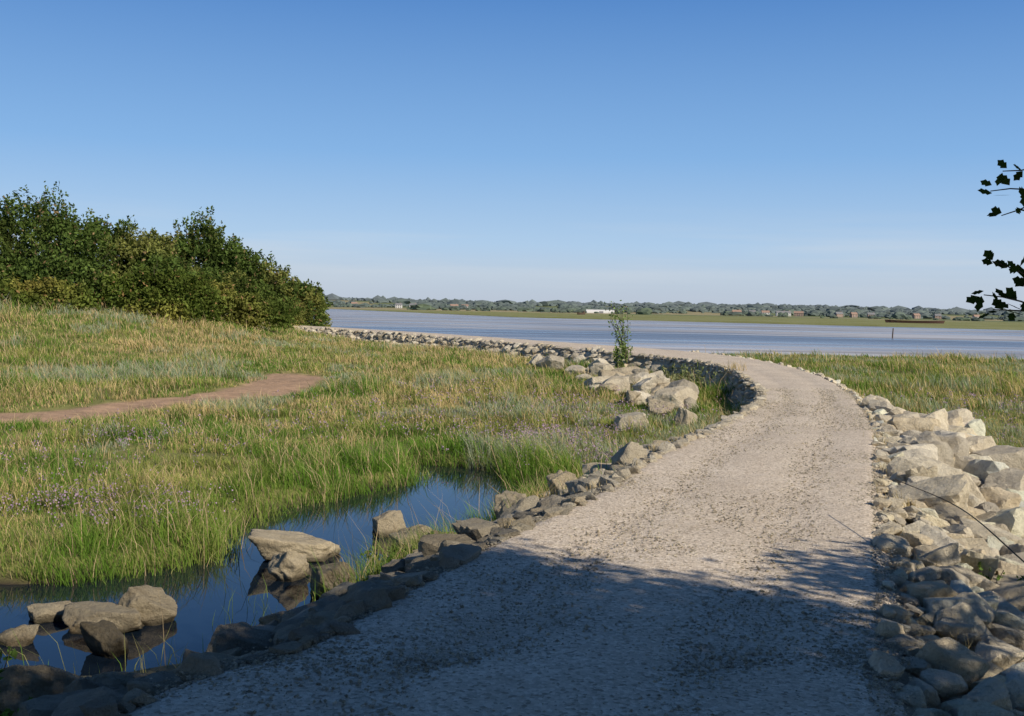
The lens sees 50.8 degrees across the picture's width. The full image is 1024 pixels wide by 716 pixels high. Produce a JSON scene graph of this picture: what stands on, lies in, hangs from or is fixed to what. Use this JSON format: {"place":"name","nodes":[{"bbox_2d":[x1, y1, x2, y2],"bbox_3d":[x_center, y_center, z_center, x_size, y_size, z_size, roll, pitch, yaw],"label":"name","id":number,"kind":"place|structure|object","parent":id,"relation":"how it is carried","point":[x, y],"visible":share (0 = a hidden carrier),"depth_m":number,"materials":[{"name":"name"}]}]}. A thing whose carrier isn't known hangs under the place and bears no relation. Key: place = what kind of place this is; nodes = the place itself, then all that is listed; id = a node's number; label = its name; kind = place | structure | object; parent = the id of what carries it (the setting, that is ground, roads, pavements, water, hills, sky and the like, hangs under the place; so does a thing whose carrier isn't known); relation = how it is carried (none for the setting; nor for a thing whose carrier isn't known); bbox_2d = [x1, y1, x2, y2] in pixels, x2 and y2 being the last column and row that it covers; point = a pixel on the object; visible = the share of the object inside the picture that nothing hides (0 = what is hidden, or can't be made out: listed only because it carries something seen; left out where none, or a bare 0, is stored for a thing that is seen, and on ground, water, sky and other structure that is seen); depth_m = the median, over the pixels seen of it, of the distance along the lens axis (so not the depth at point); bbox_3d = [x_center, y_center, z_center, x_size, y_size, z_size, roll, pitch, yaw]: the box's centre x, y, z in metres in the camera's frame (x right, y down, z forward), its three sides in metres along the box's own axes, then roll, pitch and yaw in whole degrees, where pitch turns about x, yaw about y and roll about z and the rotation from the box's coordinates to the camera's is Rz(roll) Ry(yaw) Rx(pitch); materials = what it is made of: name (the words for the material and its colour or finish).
{"place":"outdoors","nodes":[
{"label":"outdoors","id":0,"kind":"place"},
{"bbox_2d":[0,463,528,675],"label":"pond water","id":1,"kind":"structure","parent":0,"point":[199,595],"depth_m":9.09,"materials":[{"name":"blue liquid"}]},
{"bbox_2d":[0,624,38,646],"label":"boulder","id":2,"kind":"object","parent":1,"relation":"in","point":[25,634],"visible":0.9,"depth_m":7.42,"materials":[{"name":"stone"}]},
{"bbox_2d":[27,601,70,623],"bbox_3d":[-3.437,1.913,8.057,0.346,0.171,0.249,0,3,-27],"label":"boulder","id":3,"kind":"object","parent":1,"relation":"in","point":[39,613],"visible":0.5,"depth_m":7.96,"materials":[{"name":"stone"}]},
{"bbox_2d":[62,601,143,633],"bbox_3d":[-2.970,1.918,7.847,0.618,0.227,0.368,1,3,0],"label":"boulder","id":4,"kind":"object","parent":1,"relation":"in","point":[123,619],"visible":0.8,"depth_m":7.72,"materials":[{"name":"stone"}]},
{"bbox_2d":[80,620,128,658],"bbox_3d":[-2.723,1.930,7.304,0.347,0.291,0.257,3,3,30],"label":"boulder","id":5,"kind":"object","parent":1,"relation":"in","point":[104,638],"visible":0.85,"depth_m":7.22,"materials":[{"name":"stone"}]},
{"bbox_2d":[118,585,177,625],"bbox_3d":[-2.700,1.859,8.020,0.366,0.340,0.411,4,4,44],"label":"boulder","id":6,"kind":"object","parent":1,"relation":"in","point":[145,600],"visible":0.69,"depth_m":7.94,"materials":[{"name":"stone"}]},
{"bbox_2d":[268,551,309,581],"bbox_3d":[-1.945,1.813,9.391,0.366,0.313,0.368,1,3,0],"label":"boulder","id":7,"kind":"object","parent":1,"relation":"in","point":[287,566],"visible":0.97,"depth_m":9.26,"materials":[{"name":"stone"}]},
{"bbox_2d":[248,529,340,561],"bbox_3d":[-2.048,1.784,10.149,0.908,0.359,0.566,0,3,-19],"label":"boulder","id":8,"kind":"object","parent":1,"relation":"in","point":[268,544],"visible":0.77,"depth_m":9.94,"materials":[{"name":"stone"}]},
{"bbox_2d":[310,562,355,599],"bbox_3d":[-1.444,1.857,8.789,0.359,0.396,0.524,0,3,-19],"label":"boulder","id":9,"kind":"object","parent":1,"relation":"in","point":[330,576],"visible":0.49,"depth_m":8.59,"materials":[{"name":"stone"}]},
{"bbox_2d":[372,510,405,537],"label":"boulder","id":10,"kind":"object","parent":1,"relation":"in","point":[386,521],"visible":0.75,"depth_m":11.18,"materials":[{"name":"stone"}]},
{"bbox_2d":[389,524,435,551],"bbox_3d":[-0.957,1.802,10.534,0.440,0.341,0.400,0,3,-27],"label":"boulder","id":11,"kind":"object","parent":1,"relation":"in","point":[400,531],"visible":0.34,"depth_m":10.45,"materials":[{"name":"stone"}]},
{"bbox_2d":[0,300,1023,677],"bbox_3d":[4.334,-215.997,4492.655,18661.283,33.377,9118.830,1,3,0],"label":"ground","id":12,"kind":"structure","parent":0,"point":[284,384],"depth_m":24.10,"materials":[{"name":"green plant"}]},
{"bbox_2d":[0,646,17,691],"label":"weed plant","id":13,"kind":"object","parent":12,"relation":"on","point":[13,653],"visible":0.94,"depth_m":5.75,"materials":[{"name":"green plant"}]},
{"bbox_2d":[0,665,83,715],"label":"boulder","id":14,"kind":"object","parent":12,"relation":"on","point":[19,684],"visible":0.52,"depth_m":5.72,"materials":[{"name":"stone"}]},
{"bbox_2d":[0,272,100,312],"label":"bramble bush","id":15,"kind":"object","parent":12,"relation":"on","point":[29,291],"visible":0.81,"depth_m":52.03,"materials":[{"name":"green plant"}]},
{"bbox_2d":[0,181,122,309],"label":"hawthorn bush","id":16,"kind":"object","parent":12,"relation":"on","point":[58,257],"visible":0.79,"depth_m":54.81,"materials":[{"name":"green plant"}]},
{"bbox_2d":[92,671,148,687],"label":"boulder","id":17,"kind":"object","parent":12,"relation":"on","point":[123,677],"visible":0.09,"depth_m":5.81,"materials":[{"name":"stone"}]},
{"bbox_2d":[75,208,201,311],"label":"hawthorn bush","id":18,"kind":"object","parent":12,"relation":"on","point":[146,249],"visible":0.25,"depth_m":57.98,"materials":[{"name":"green plant"}]},
{"bbox_2d":[89,256,226,321],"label":"bramble bush","id":19,"kind":"object","parent":12,"relation":"on","point":[168,290],"visible":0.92,"depth_m":54.99,"materials":[{"name":"green plant"}]},
{"bbox_2d":[113,266,226,310],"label":"bramble bush","id":20,"kind":"object","parent":12,"relation":"on","point":[199,268],"visible":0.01,"depth_m":79.30,"materials":[{"name":"green plant"}]},
{"bbox_2d":[150,205,271,294],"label":"hawthorn bush","id":21,"kind":"object","parent":12,"relation":"on","point":[207,250],"visible":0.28,"depth_m":82.69,"materials":[{"name":"green plant"}]},
{"bbox_2d":[190,279,301,328],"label":"bramble bush","id":22,"kind":"object","parent":12,"relation":"on","point":[245,307],"visible":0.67,"depth_m":62.75,"materials":[{"name":"green plant"}]},
{"bbox_2d":[201,269,306,325],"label":"bramble bush","id":23,"kind":"object","parent":12,"relation":"on","point":[245,285],"visible":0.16,"depth_m":77.98,"materials":[{"name":"green plant"}]},
{"bbox_2d":[232,251,318,325],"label":"elder bush","id":24,"kind":"object","parent":12,"relation":"on","point":[265,266],"visible":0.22,"depth_m":84.85,"materials":[{"name":"green plant"}]},
{"bbox_2d":[256,273,334,326],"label":"bramble bush","id":25,"kind":"object","parent":12,"relation":"on","point":[320,301],"visible":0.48,"depth_m":85.45,"materials":[{"name":"green plant"}]},
{"bbox_2d":[0,295,743,672],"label":"marsh grass","id":26,"kind":"structure","parent":12,"relation":"on","point":[146,371],"depth_m":18.82,"materials":[{"name":"green plant"}]},
{"bbox_2d":[15,420,730,715],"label":"stone edging","id":27,"kind":"object","parent":12,"relation":"on","point":[294,630],"visible":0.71,"depth_m":6.06,"materials":[{"name":"stone"}]},
{"bbox_2d":[546,470,576,494],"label":"boulder","id":28,"kind":"object","parent":27,"relation":"on","point":[557,477],"visible":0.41,"depth_m":11.07,"materials":[{"name":"stone"}]},
{"bbox_2d":[360,541,414,573],"bbox_3d":[-1.092,1.829,9.485,0.480,0.428,0.310,1,3,0],"label":"weed plant","id":29,"kind":"object","parent":12,"relation":"on","point":[368,555],"visible":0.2,"depth_m":9.48,"materials":[{"name":"green plant"}]},
{"bbox_2d":[427,531,456,533],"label":"boulder","id":30,"kind":"object","parent":12,"relation":"on","point":[435,532],"visible":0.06,"depth_m":10.34,"materials":[{"name":"stone"}]},
{"bbox_2d":[494,490,525,518],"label":"boulder","id":31,"kind":"object","parent":12,"relation":"on","point":[500,507],"visible":0.31,"depth_m":10.50,"materials":[{"name":"stone"}]},
{"bbox_2d":[0,376,1023,527],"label":"sea lavender","id":32,"kind":"object","parent":12,"relation":"on","point":[507,436],"visible":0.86,"depth_m":17.07,"materials":[{"name":"purple plant"}]},
{"bbox_2d":[586,309,614,313],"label":"white barn","id":33,"kind":"structure","parent":12,"relation":"on","point":[599,311],"depth_m":1073.32,"materials":[{"name":"stone"}]},
{"bbox_2d":[527,354,698,464],"bbox_3d":[2.775,0.817,27.338,4.436,1.036,30.590,1,3,0],"label":"rock pile","id":34,"kind":"object","parent":12,"relation":"on","point":[668,393],"visible":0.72,"depth_m":26.35,"materials":[{"name":"stone"}]},
{"bbox_2d":[604,300,632,363],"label":"willow sapling","id":35,"kind":"object","parent":12,"relation":"on","point":[622,343],"visible":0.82,"depth_m":40.22,"materials":[{"name":"green plant"}]},
{"bbox_2d":[609,343,632,367],"bbox_3d":[3.999,0.002,39.480,0.637,1.120,0.953,0,3,-17],"label":"weed plant","id":36,"kind":"object","parent":12,"relation":"on","point":[619,363],"visible":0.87,"depth_m":39.53,"materials":[{"name":"green plant"}]},
{"bbox_2d":[321,293,1023,320],"bbox_3d":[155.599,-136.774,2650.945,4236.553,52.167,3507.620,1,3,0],"label":"distant tree line","id":37,"kind":"object","parent":12,"relation":"on","point":[825,310],"visible":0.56,"depth_m":1958.94,"materials":[{"name":"green plant"}]},
{"bbox_2d":[660,362,699,381],"bbox_3d":[4.415,0.595,28.284,0.814,0.941,1.336,2,3,27],"label":"weed plant","id":38,"kind":"object","parent":12,"relation":"on","point":[675,377],"visible":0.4,"depth_m":28.12,"materials":[{"name":"green plant"}]},
{"bbox_2d":[675,363,717,388],"bbox_3d":[5.295,0.567,31.129,1.173,0.869,0.905,1,3,0],"label":"weed plant","id":39,"kind":"object","parent":12,"relation":"on","point":[697,378],"visible":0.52,"depth_m":31.11,"materials":[{"name":"green plant"}]},
{"bbox_2d":[641,354,768,434],"bbox_3d":[4.787,0.780,27.040,2.514,0.799,26.226,1,3,5],"label":"stone wall edging","id":40,"kind":"object","parent":12,"relation":"on","point":[746,390],"visible":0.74,"depth_m":26.08,"materials":[{"name":"stone"}]},
{"bbox_2d":[689,350,1023,715],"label":"rock revetment","id":41,"kind":"object","parent":12,"relation":"on","point":[971,468],"visible":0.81,"depth_m":7.34,"materials":[{"name":"stone"}]},
{"bbox_2d":[895,479,1023,561],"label":"bramble stem","id":42,"kind":"object","parent":41,"relation":"on","point":[1013,552],"visible":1,"depth_m":6.77,"materials":[{"name":"brown plant"}]},
{"bbox_2d":[977,561,1023,580],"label":"weed plant","id":43,"kind":"object","parent":41,"relation":"on","point":[998,577],"visible":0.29,"depth_m":7.28,"materials":[{"name":"green plant"}]},
{"bbox_2d":[699,344,1023,507],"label":"shore grass","id":44,"kind":"structure","parent":12,"relation":"on","point":[984,382],"depth_m":35.27,"materials":[{"name":"green plant"}]},
{"bbox_2d":[966,160,1023,320],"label":"hawthorn tree","id":45,"kind":"object","parent":12,"relation":"on","point":[999,304],"visible":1,"depth_m":4.49,"materials":[{"name":"green plant"}]},
{"bbox_2d":[0,0,1023,309],"label":"sky","id":46,"kind":"structure","parent":0,"point":[839,153],"materials":[{"name":"blue"}]},
{"bbox_2d":[276,329,755,657],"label":"stone embankment","id":47,"kind":"structure","parent":0,"point":[664,363],"depth_m":40.39,"materials":[{"name":"stone"}]},
{"bbox_2d":[0,696,33,715],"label":"weed plant","id":48,"kind":"object","parent":47,"relation":"on","point":[8,712],"visible":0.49,"depth_m":5.32,"materials":[{"name":"green plant"}]},
{"bbox_2d":[295,326,661,371],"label":"causeway stones","id":49,"kind":"object","parent":47,"relation":"on","point":[528,349],"visible":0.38,"depth_m":53.12,"materials":[{"name":"stone"}]},
{"bbox_2d":[118,325,932,715],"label":"gravel path","id":50,"kind":"structure","parent":0,"point":[569,679],"depth_m":5.83,"materials":[{"name":"grey gravel"}]},
{"bbox_2d":[314,309,1023,360],"bbox_3d":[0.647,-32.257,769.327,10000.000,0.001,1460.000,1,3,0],"label":"estuary water","id":51,"kind":"structure","parent":0,"point":[730,338],"depth_m":124.80,"materials":[{"name":"blue liquid"}]},
{"bbox_2d":[885,319,944,323],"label":"barge","id":52,"kind":"object","parent":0,"point":[905,321],"visible":0.84,"depth_m":405.96,"materials":[{"name":"metal"}]},
{"bbox_2d":[884,471,967,715],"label":"stone embankment","id":53,"kind":"structure","parent":0,"point":[904,679],"depth_m":4.95,"materials":[{"name":"stone"}]},
{"bbox_2d":[212,358,973,649],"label":"grass tufts","id":54,"kind":"object","parent":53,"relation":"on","point":[654,447],"visible":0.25,"depth_m":11.01,"materials":[{"name":"green plant"}]}
]}

